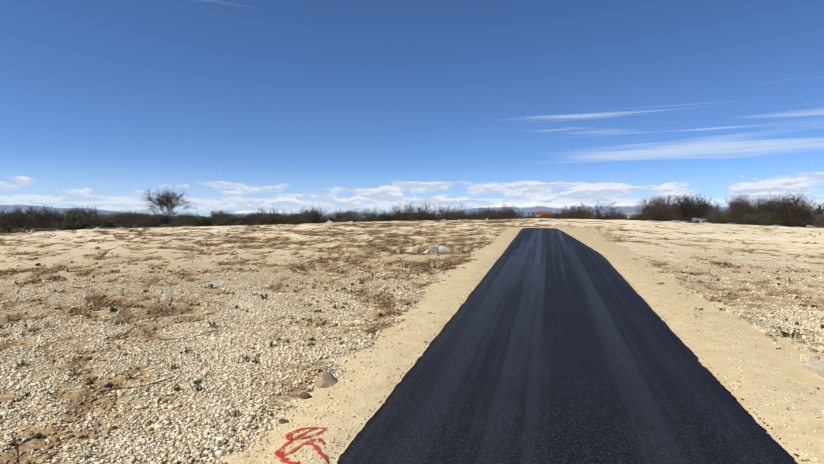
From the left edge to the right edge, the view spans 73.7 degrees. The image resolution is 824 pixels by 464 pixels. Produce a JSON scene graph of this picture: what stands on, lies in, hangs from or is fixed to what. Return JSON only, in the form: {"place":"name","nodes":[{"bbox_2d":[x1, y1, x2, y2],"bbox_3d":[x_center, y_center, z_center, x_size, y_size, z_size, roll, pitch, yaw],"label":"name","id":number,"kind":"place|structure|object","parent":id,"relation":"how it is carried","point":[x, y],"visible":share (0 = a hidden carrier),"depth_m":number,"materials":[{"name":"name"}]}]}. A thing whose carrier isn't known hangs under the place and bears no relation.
{"place":"outdoors","nodes":[
{"label":"outdoors","id":0,"kind":"place"},
{"bbox_2d":[0,204,208,217],"bbox_3d":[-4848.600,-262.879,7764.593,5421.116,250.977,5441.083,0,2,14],"label":"mountain","id":1,"kind":"structure","parent":0,"point":[9,207],"depth_m":7056.70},
{"bbox_2d":[226,210,371,217],"bbox_3d":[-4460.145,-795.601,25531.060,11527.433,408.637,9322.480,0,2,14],"label":"mountain","id":2,"kind":"structure","parent":0,"point":[245,212],"depth_m":24212.04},
{"bbox_2d":[0,218,822,233],"bbox_3d":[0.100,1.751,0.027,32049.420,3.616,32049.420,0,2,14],"label":"terrain ground","id":3,"kind":"structure","parent":0,"point":[94,227],"depth_m":41.21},
{"bbox_2d":[2,224,12,232],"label":"shrub","id":4,"kind":"object","parent":3,"relation":"on","point":[9,228],"visible":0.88,"depth_m":28.54,"materials":[{"name":"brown plant"}]},
{"bbox_2d":[0,220,19,231],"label":"shrub","id":5,"kind":"object","parent":3,"relation":"on","point":[11,225],"visible":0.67,"depth_m":29.79,"materials":[{"name":"brown plant"}]},
{"bbox_2d":[0,212,25,228],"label":"shrub","id":6,"kind":"object","parent":3,"relation":"on","point":[7,221],"visible":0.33,"depth_m":41.33,"materials":[{"name":"brown plant"}]},
{"bbox_2d":[0,207,31,227],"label":"shrub","id":7,"kind":"object","parent":3,"relation":"on","point":[13,215],"visible":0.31,"depth_m":46.41,"materials":[{"name":"brown plant"}]},
{"bbox_2d":[7,215,34,227],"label":"shrub","id":8,"kind":"object","parent":3,"relation":"on","point":[22,219],"visible":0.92,"depth_m":40.87,"materials":[{"name":"brown plant"}]},
{"bbox_2d":[16,208,35,226],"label":"shrub","id":9,"kind":"object","parent":3,"relation":"on","point":[25,215],"visible":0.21,"depth_m":47.32,"materials":[{"name":"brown plant"}]},
{"bbox_2d":[31,219,41,227],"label":"shrub","id":10,"kind":"object","parent":3,"relation":"on","point":[39,224],"visible":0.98,"depth_m":39.54,"materials":[{"name":"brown plant"}]},
{"bbox_2d":[25,206,49,226],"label":"shrub","id":11,"kind":"object","parent":3,"relation":"on","point":[30,216],"visible":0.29,"depth_m":45.59,"materials":[{"name":"brown plant"}]},
{"bbox_2d":[26,204,53,227],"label":"shrub","id":12,"kind":"object","parent":3,"relation":"on","point":[36,215],"visible":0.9,"depth_m":41.47,"materials":[{"name":"brown plant"}]},
{"bbox_2d":[42,209,58,227],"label":"shrub","id":13,"kind":"object","parent":3,"relation":"on","point":[49,218],"visible":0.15,"depth_m":44.62,"materials":[{"name":"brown plant"}]},
{"bbox_2d":[48,220,63,230],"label":"shrub","id":14,"kind":"object","parent":3,"relation":"on","point":[56,227],"visible":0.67,"depth_m":30.11,"materials":[{"name":"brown plant"}]},
{"bbox_2d":[44,205,73,226],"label":"shrub","id":15,"kind":"object","parent":3,"relation":"on","point":[52,214],"visible":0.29,"depth_m":44.47,"materials":[{"name":"brown plant"}]},
{"bbox_2d":[40,205,87,224],"bbox_3d":[-27.521,-1.195,43.383,3.164,1.804,3.554,0,1,12],"label":"shrub","id":16,"kind":"object","parent":3,"relation":"on","point":[72,216],"visible":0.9,"depth_m":42.98,"materials":[{"name":"brown plant"}]},
{"bbox_2d":[57,220,70,229],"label":"shrub","id":17,"kind":"object","parent":3,"relation":"on","point":[63,223],"visible":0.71,"depth_m":32.07,"materials":[{"name":"brown plant"}]},
{"bbox_2d":[64,220,86,229],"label":"bush","id":18,"kind":"object","parent":3,"relation":"on","point":[76,225],"visible":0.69,"depth_m":33.99,"materials":[{"name":"green plant"}]},
{"bbox_2d":[65,208,98,222],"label":"shrub","id":19,"kind":"object","parent":3,"relation":"on","point":[91,213],"visible":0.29,"depth_m":57.80,"materials":[{"name":"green plant"}]},
{"bbox_2d":[63,205,104,221],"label":"shrub","id":20,"kind":"object","parent":3,"relation":"on","point":[82,211],"visible":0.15,"depth_m":59.58,"materials":[{"name":"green plant"}]},
{"bbox_2d":[76,219,96,228],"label":"shrub","id":21,"kind":"object","parent":3,"relation":"on","point":[89,224],"visible":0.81,"depth_m":34.23,"materials":[{"name":"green plant"}]},
{"bbox_2d":[80,211,105,225],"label":"shrub","id":22,"kind":"object","parent":3,"relation":"on","point":[94,220],"visible":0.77,"depth_m":53.02,"materials":[{"name":"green plant"}]},
{"bbox_2d":[96,211,114,223],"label":"shrub","id":23,"kind":"object","parent":3,"relation":"on","point":[103,216],"visible":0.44,"depth_m":62.27,"materials":[{"name":"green plant"}]},
{"bbox_2d":[102,220,115,226],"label":"bush","id":24,"kind":"object","parent":3,"relation":"on","point":[106,223],"visible":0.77,"depth_m":44.96,"materials":[{"name":"green plant"}]},
{"bbox_2d":[100,214,122,223],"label":"shrub","id":25,"kind":"object","parent":3,"relation":"on","point":[108,218],"visible":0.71,"depth_m":47.63,"materials":[{"name":"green plant"}]},
{"bbox_2d":[112,214,125,224],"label":"shrub","id":26,"kind":"object","parent":3,"relation":"on","point":[120,221],"visible":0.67,"depth_m":49.69,"materials":[{"name":"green plant"}]},
{"bbox_2d":[114,210,133,219],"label":"shrub","id":27,"kind":"object","parent":3,"relation":"on","point":[130,216],"visible":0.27,"depth_m":61.89,"materials":[{"name":"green plant"}]},
{"bbox_2d":[120,215,132,224],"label":"shrub","id":28,"kind":"object","parent":3,"relation":"on","point":[127,219],"visible":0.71,"depth_m":59.60,"materials":[{"name":"green plant"}]},
{"bbox_2d":[126,211,144,224],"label":"shrub","id":29,"kind":"object","parent":3,"relation":"on","point":[134,219],"visible":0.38,"depth_m":60.03,"materials":[{"name":"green plant"}]},
{"bbox_2d":[127,214,146,225],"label":"shrub","id":30,"kind":"object","parent":3,"relation":"on","point":[138,219],"visible":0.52,"depth_m":52.47,"materials":[{"name":"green plant"}]},
{"bbox_2d":[141,209,161,219],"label":"shrub","id":31,"kind":"object","parent":3,"relation":"on","point":[149,214],"visible":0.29,"depth_m":59.18,"materials":[{"name":"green plant"}]},
{"bbox_2d":[147,220,162,226],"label":"shrub","id":32,"kind":"object","parent":3,"relation":"on","point":[151,225],"visible":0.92,"depth_m":36.29,"materials":[{"name":"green plant"}]},
{"bbox_2d":[141,186,195,217],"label":"lone tree","id":33,"kind":"object","parent":3,"relation":"on","point":[161,202],"visible":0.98,"depth_m":65.03,"materials":[{"name":"brown plant"}]},
{"bbox_2d":[162,214,176,223],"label":"shrub","id":34,"kind":"object","parent":3,"relation":"on","point":[166,216],"visible":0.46,"depth_m":52.78,"materials":[{"name":"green plant"}]},
{"bbox_2d":[168,218,180,226],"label":"shrub","id":35,"kind":"object","parent":3,"relation":"on","point":[177,223],"visible":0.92,"depth_m":38.31,"materials":[{"name":"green plant"}]},
{"bbox_2d":[172,214,188,224],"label":"shrub","id":36,"kind":"object","parent":3,"relation":"on","point":[182,219],"visible":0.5,"depth_m":55.37,"materials":[{"name":"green plant"}]},
{"bbox_2d":[184,213,197,223],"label":"shrub","id":37,"kind":"object","parent":3,"relation":"on","point":[193,218],"visible":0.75,"depth_m":52.51,"materials":[{"name":"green plant"}]},
{"bbox_2d":[196,216,213,225],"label":"bush","id":38,"kind":"object","parent":3,"relation":"on","point":[204,221],"visible":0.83,"depth_m":34.81,"materials":[{"name":"green plant"}]},
{"bbox_2d":[215,219,230,225],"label":"bush","id":39,"kind":"object","parent":3,"relation":"on","point":[222,224],"visible":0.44,"depth_m":36.07,"materials":[{"name":"green plant"}]},
{"bbox_2d":[222,211,241,225],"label":"shrub","id":40,"kind":"object","parent":3,"relation":"on","point":[233,219],"visible":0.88,"depth_m":49.47,"materials":[{"name":"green plant"}]},
{"bbox_2d":[236,213,251,223],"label":"shrub","id":41,"kind":"object","parent":3,"relation":"on","point":[246,215],"visible":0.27,"depth_m":62.13,"materials":[{"name":"brown plant"}]},
{"bbox_2d":[241,210,262,224],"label":"shrub","id":42,"kind":"object","parent":3,"relation":"on","point":[248,219],"visible":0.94,"depth_m":47.83,"materials":[{"name":"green plant"}]},
{"bbox_2d":[252,207,281,224],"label":"shrub","id":43,"kind":"object","parent":3,"relation":"on","point":[263,220],"visible":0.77,"depth_m":44.44,"materials":[{"name":"brown plant"}]},
{"bbox_2d":[263,212,289,223],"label":"shrub","id":44,"kind":"object","parent":3,"relation":"on","point":[277,220],"visible":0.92,"depth_m":44.44,"materials":[{"name":"brown plant"}]},
{"bbox_2d":[279,216,292,224],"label":"shrub","id":45,"kind":"object","parent":3,"relation":"on","point":[286,220],"visible":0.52,"depth_m":45.85,"materials":[{"name":"brown plant"}]},
{"bbox_2d":[289,210,304,222],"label":"shrub","id":46,"kind":"object","parent":3,"relation":"on","point":[296,216],"visible":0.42,"depth_m":52.55,"materials":[{"name":"brown plant"}]},
{"bbox_2d":[291,214,313,223],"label":"shrub","id":47,"kind":"object","parent":3,"relation":"on","point":[305,222],"visible":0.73,"depth_m":47.11,"materials":[{"name":"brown plant"}]},
{"bbox_2d":[298,204,322,223],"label":"shrub","id":48,"kind":"object","parent":3,"relation":"on","point":[303,217],"visible":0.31,"depth_m":50.40,"materials":[{"name":"brown plant"}]},
{"bbox_2d":[305,203,326,222],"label":"shrub","id":49,"kind":"object","parent":3,"relation":"on","point":[315,217],"visible":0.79,"depth_m":47.49,"materials":[{"name":"brown plant"}]},
{"bbox_2d":[334,210,357,221],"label":"shrub","id":50,"kind":"object","parent":3,"relation":"on","point":[347,218],"visible":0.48,"depth_m":43.48,"materials":[{"name":"brown plant"}]},
{"bbox_2d":[332,209,361,221],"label":"shrub","id":51,"kind":"object","parent":3,"relation":"on","point":[339,215],"visible":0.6,"depth_m":47.66,"materials":[{"name":"brown plant"}]},
{"bbox_2d":[359,207,379,221],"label":"shrub","id":52,"kind":"object","parent":3,"relation":"on","point":[364,214],"visible":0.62,"depth_m":59.29,"materials":[{"name":"green plant"}]},
{"bbox_2d":[366,208,382,221],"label":"shrub","id":53,"kind":"object","parent":3,"relation":"on","point":[372,213],"visible":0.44,"depth_m":49.90,"materials":[{"name":"green plant"}]},
{"bbox_2d":[372,208,400,220],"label":"shrub","id":54,"kind":"object","parent":3,"relation":"on","point":[387,216],"visible":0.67,"depth_m":43.86,"materials":[{"name":"green plant"}]},
{"bbox_2d":[394,212,409,220],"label":"shrub","id":55,"kind":"object","parent":3,"relation":"on","point":[402,217],"visible":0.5,"depth_m":44.50,"materials":[{"name":"green plant"}]},
{"bbox_2d":[389,202,421,218],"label":"shrub","id":56,"kind":"object","parent":3,"relation":"on","point":[409,208],"visible":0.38,"depth_m":75.53,"materials":[{"name":"green plant"}]},
{"bbox_2d":[404,211,420,220],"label":"shrub","id":57,"kind":"object","parent":3,"relation":"on","point":[409,218],"visible":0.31,"depth_m":44.46,"materials":[{"name":"green plant"}]},
{"bbox_2d":[404,200,437,219],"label":"shrub","id":58,"kind":"object","parent":3,"relation":"on","point":[420,211],"visible":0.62,"depth_m":51.81,"materials":[{"name":"green plant"}]},
{"bbox_2d":[423,203,457,219],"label":"shrub","id":59,"kind":"object","parent":3,"relation":"on","point":[443,214],"visible":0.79,"depth_m":51.87,"materials":[{"name":"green plant"}]},
{"bbox_2d":[456,211,472,218],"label":"shrub","id":60,"kind":"object","parent":3,"relation":"on","point":[467,217],"visible":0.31,"depth_m":51.90,"materials":[{"name":"green plant"}]},
{"bbox_2d":[486,209,497,218],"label":"bush","id":61,"kind":"object","parent":3,"relation":"on","point":[492,213],"visible":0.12,"depth_m":60.87,"materials":[{"name":"green plant"}]},
{"bbox_2d":[492,204,522,218],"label":"shrub","id":62,"kind":"object","parent":3,"relation":"on","point":[499,217],"visible":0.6,"depth_m":52.37,"materials":[{"name":"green plant"}]},
{"bbox_2d":[499,206,525,218],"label":"shrub","id":63,"kind":"object","parent":3,"relation":"on","point":[519,215],"visible":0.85,"depth_m":50.78,"materials":[{"name":"green plant"}]},
{"bbox_2d":[527,211,551,218],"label":"shrub","id":64,"kind":"object","parent":3,"relation":"on","point":[544,216],"visible":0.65,"depth_m":49.55,"materials":[{"name":"green plant"}]},
{"bbox_2d":[535,211,553,217],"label":"building","id":65,"kind":"structure","parent":3,"relation":"on","point":[541,212],"depth_m":282.23,"materials":[{"name":"tile"}]},
{"bbox_2d":[550,211,569,218],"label":"shrub","id":66,"kind":"object","parent":3,"relation":"on","point":[558,216],"visible":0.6,"depth_m":51.64,"materials":[{"name":"green plant"}]},
{"bbox_2d":[562,203,596,218],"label":"shrub","id":67,"kind":"object","parent":3,"relation":"on","point":[579,213],"visible":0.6,"depth_m":57.04,"materials":[{"name":"green plant"}]},
{"bbox_2d":[594,212,610,219],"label":"shrub","id":68,"kind":"object","parent":3,"relation":"on","point":[605,218],"visible":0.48,"depth_m":47.54,"materials":[{"name":"green plant"}]},
{"bbox_2d":[593,201,622,219],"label":"shrub","id":69,"kind":"object","parent":3,"relation":"on","point":[612,213],"visible":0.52,"depth_m":58.66,"materials":[{"name":"green plant"}]},
{"bbox_2d":[606,211,626,219],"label":"shrub","id":70,"kind":"object","parent":3,"relation":"on","point":[613,216],"visible":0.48,"depth_m":50.58,"materials":[{"name":"green plant"}]},
{"bbox_2d":[624,212,640,218],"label":"white house","id":71,"kind":"structure","parent":3,"relation":"on","point":[629,214],"depth_m":304.80,"materials":[{"name":"tile"}]},
{"bbox_2d":[634,196,671,220],"bbox_3d":[19.457,-1.657,44.183,3.260,2.598,2.567,-1,2,-27],"label":"bush","id":72,"kind":"object","parent":3,"relation":"on","point":[650,208],"visible":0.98,"depth_m":43.89,"materials":[{"name":"brown plant"}]},
{"bbox_2d":[655,194,677,215],"bbox_3d":[25.073,-2.198,54.729,3.136,3.181,3.000,-1,2,-38],"label":"tree","id":73,"kind":"object","parent":3,"relation":"on","point":[664,204],"visible":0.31,"depth_m":54.27,"materials":[{"name":"brown plant"}]},
{"bbox_2d":[653,211,681,220],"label":"shrub","id":74,"kind":"object","parent":3,"relation":"on","point":[668,217],"visible":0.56,"depth_m":47.66,"materials":[{"name":"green plant"}]},
{"bbox_2d":[668,194,695,220],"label":"bush","id":75,"kind":"object","parent":3,"relation":"on","point":[686,210],"visible":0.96,"depth_m":43.49,"materials":[{"name":"brown plant"}]},
{"bbox_2d":[666,200,702,220],"bbox_3d":[23.413,-1.671,47.588,3.053,2.632,2.405,1,2,38],"label":"bush","id":76,"kind":"object","parent":3,"relation":"on","point":[674,203],"visible":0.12,"depth_m":47.87,"materials":[{"name":"brown plant"}]},
{"bbox_2d":[672,193,715,220],"bbox_3d":[23.056,-1.823,45.050,3.327,3.104,3.442,1,2,41],"label":"bush","id":77,"kind":"object","parent":3,"relation":"on","point":[703,206],"visible":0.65,"depth_m":44.72,"materials":[{"name":"brown plant"}]},
{"bbox_2d":[700,207,720,216],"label":"bush","id":78,"kind":"object","parent":3,"relation":"on","point":[711,211],"visible":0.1,"depth_m":53.26,"materials":[{"name":"brown plant"}]},
{"bbox_2d":[713,210,738,224],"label":"shrub","id":79,"kind":"object","parent":3,"relation":"on","point":[725,221],"visible":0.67,"depth_m":40.19,"materials":[{"name":"green plant"}]},
{"bbox_2d":[725,197,748,219],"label":"bush","id":80,"kind":"object","parent":3,"relation":"on","point":[736,209],"visible":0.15,"depth_m":46.53,"materials":[{"name":"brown plant"}]},
{"bbox_2d":[722,194,756,224],"bbox_3d":[27.937,-1.749,47.091,2.782,3.060,3.532,1,2,26],"label":"bush","id":81,"kind":"object","parent":3,"relation":"on","point":[731,203],"visible":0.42,"depth_m":46.64,"materials":[{"name":"brown plant"}]},
{"bbox_2d":[732,214,750,224],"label":"shrub","id":82,"kind":"object","parent":3,"relation":"on","point":[734,221],"visible":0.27,"depth_m":42.66,"materials":[{"name":"green plant"}]},
{"bbox_2d":[728,195,757,223],"bbox_3d":[26.544,-1.622,44.002,2.395,2.961,2.521,0,1,-1],"label":"bush","id":83,"kind":"object","parent":3,"relation":"on","point":[740,207],"visible":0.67,"depth_m":43.80,"materials":[{"name":"brown plant"}]},
{"bbox_2d":[671,218,823,227],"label":"rocks","id":84,"kind":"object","parent":3,"relation":"on","point":[697,220],"depth_m":36.90,"materials":[{"name":"stone"}]},
{"bbox_2d":[737,211,768,224],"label":"shrub","id":85,"kind":"object","parent":3,"relation":"on","point":[753,220],"visible":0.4,"depth_m":38.66,"materials":[{"name":"green plant"}]},
{"bbox_2d":[738,208,776,225],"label":"shrub","id":86,"kind":"object","parent":3,"relation":"on","point":[759,219],"visible":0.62,"depth_m":38.31,"materials":[{"name":"green plant"}]},
{"bbox_2d":[752,194,787,218],"bbox_3d":[28.726,-1.556,44.048,3.684,2.946,2.902,1,2,28],"label":"bush","id":87,"kind":"object","parent":3,"relation":"on","point":[758,209],"visible":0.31,"depth_m":44.03,"materials":[{"name":"brown plant"}]},
{"bbox_2d":[765,213,784,225],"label":"bush","id":88,"kind":"object","parent":3,"relation":"on","point":[772,220],"visible":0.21,"depth_m":43.21,"materials":[{"name":"green plant"}]},
{"bbox_2d":[749,192,814,225],"bbox_3d":[26.861,-1.503,40.019,3.827,3.123,3.699,0,1,-7],"label":"bush","id":89,"kind":"object","parent":3,"relation":"on","point":[782,206],"visible":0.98,"depth_m":39.69,"materials":[{"name":"brown plant"}]},
{"bbox_2d":[775,208,800,226],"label":"bush","id":90,"kind":"object","parent":3,"relation":"on","point":[789,216],"visible":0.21,"depth_m":44.49,"materials":[{"name":"brown plant"}]},
{"bbox_2d":[782,195,813,217],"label":"bush","id":91,"kind":"object","parent":3,"relation":"on","point":[798,205],"visible":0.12,"depth_m":45.02,"materials":[{"name":"brown plant"}]},
{"bbox_2d":[782,209,823,227],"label":"shrub","id":92,"kind":"object","parent":3,"relation":"on","point":[804,218],"visible":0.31,"depth_m":43.12,"materials":[{"name":"green plant"}]},
{"bbox_2d":[789,206,820,227],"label":"bush","id":93,"kind":"object","parent":3,"relation":"on","point":[805,214],"visible":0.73,"depth_m":40.05,"materials":[{"name":"brown plant"}]},
{"bbox_2d":[799,218,820,226],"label":"shrub","id":94,"kind":"object","parent":3,"relation":"on","point":[810,223],"visible":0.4,"depth_m":38.58,"materials":[{"name":"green plant"}]},
{"bbox_2d":[801,202,823,226],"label":"bush","id":95,"kind":"object","parent":3,"relation":"on","point":[819,209],"visible":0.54,"depth_m":53.63,"materials":[{"name":"brown plant"}]},
{"bbox_2d":[0,218,823,463],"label":"ground","id":96,"kind":"structure","parent":0,"point":[695,233],"depth_m":12.18,"materials":[{"name":"stone"}]},
{"bbox_2d":[279,418,288,423],"bbox_3d":[-0.975,1.453,4.186,0.096,0.052,0.096,0,2,14],"label":"rock","id":97,"kind":"object","parent":96,"relation":"on","point":[282,421],"visible":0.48,"depth_m":4.18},
{"bbox_2d":[298,392,311,398],"bbox_3d":[-0.911,1.410,4.689,0.113,0.089,0.108,-1,2,-36],"label":"rock","id":98,"kind":"object","parent":96,"relation":"on","point":[303,395],"visible":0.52,"depth_m":4.66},
{"bbox_2d":[314,372,336,387],"bbox_3d":[-0.802,1.384,5.033,0.208,0.184,0.265,-1,2,-35],"label":"rock by road","id":99,"kind":"object","parent":96,"relation":"on","point":[325,379],"visible":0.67,"depth_m":4.97,"materials":[{"name":"stone"}]},
{"bbox_2d":[0,223,823,463],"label":"loose stones","id":100,"kind":"object","parent":96,"relation":"on","point":[226,449],"visible":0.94,"depth_m":6.24,"materials":[{"name":"gravel"}]},
{"bbox_2d":[0,225,823,463],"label":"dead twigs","id":101,"kind":"object","parent":96,"relation":"on","point":[170,234],"visible":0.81,"depth_m":16.22,"materials":[{"name":"plant"}]},
{"bbox_2d":[0,253,823,458],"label":"weeds","id":102,"kind":"object","parent":96,"relation":"on","point":[198,381],"visible":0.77,"depth_m":8.28,"materials":[{"name":"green plant"}]},
{"bbox_2d":[412,247,425,252],"bbox_3d":[0.212,0.632,17.346,0.436,0.338,0.370,-1,2,-20],"label":"rock heap","id":103,"kind":"object","parent":96,"relation":"on","point":[418,249],"visible":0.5,"depth_m":17.19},
{"bbox_2d":[429,246,438,252],"bbox_3d":[0.711,0.629,17.439,0.433,0.389,0.603,0,1,-1],"label":"rock heap","id":104,"kind":"object","parent":96,"relation":"on","point":[433,249],"visible":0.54,"depth_m":17.28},
{"bbox_2d":[439,246,451,252],"bbox_3d":[1.087,0.607,17.330,0.465,0.356,0.349,0,2,15],"label":"rock heap","id":105,"kind":"object","parent":96,"relation":"on","point":[443,249],"visible":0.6,"depth_m":17.19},
{"bbox_2d":[202,226,823,463],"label":"road shoulder","id":106,"kind":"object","parent":96,"relation":"on","point":[364,396],"visible":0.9,"depth_m":5.60},
{"bbox_2d":[273,427,328,463],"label":"paint mark","id":107,"kind":"object","parent":106,"relation":"on","point":[279,453],"visible":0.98,"depth_m":3.69,"materials":[{"name":"paint"}]},
{"bbox_2d":[804,359,823,377],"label":"edge rock","id":108,"kind":"object","parent":106,"relation":"on","point":[816,366],"visible":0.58,"depth_m":5.32,"materials":[{"name":"stone"}]},
{"bbox_2d":[0,0,823,216],"label":"sky","id":109,"kind":"structure","parent":0,"point":[236,105],"materials":[{"name":"blue"}]},
{"bbox_2d":[337,228,797,463],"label":"asphalt road","id":110,"kind":"structure","parent":0,"point":[552,346],"depth_m":4.82,"materials":[{"name":"asphalt"}]},
{"bbox_2d":[460,201,823,216],"bbox_3d":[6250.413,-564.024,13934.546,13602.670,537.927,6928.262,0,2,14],"label":"mountain","id":111,"kind":"structure","parent":0,"point":[535,206],"depth_m":14586.52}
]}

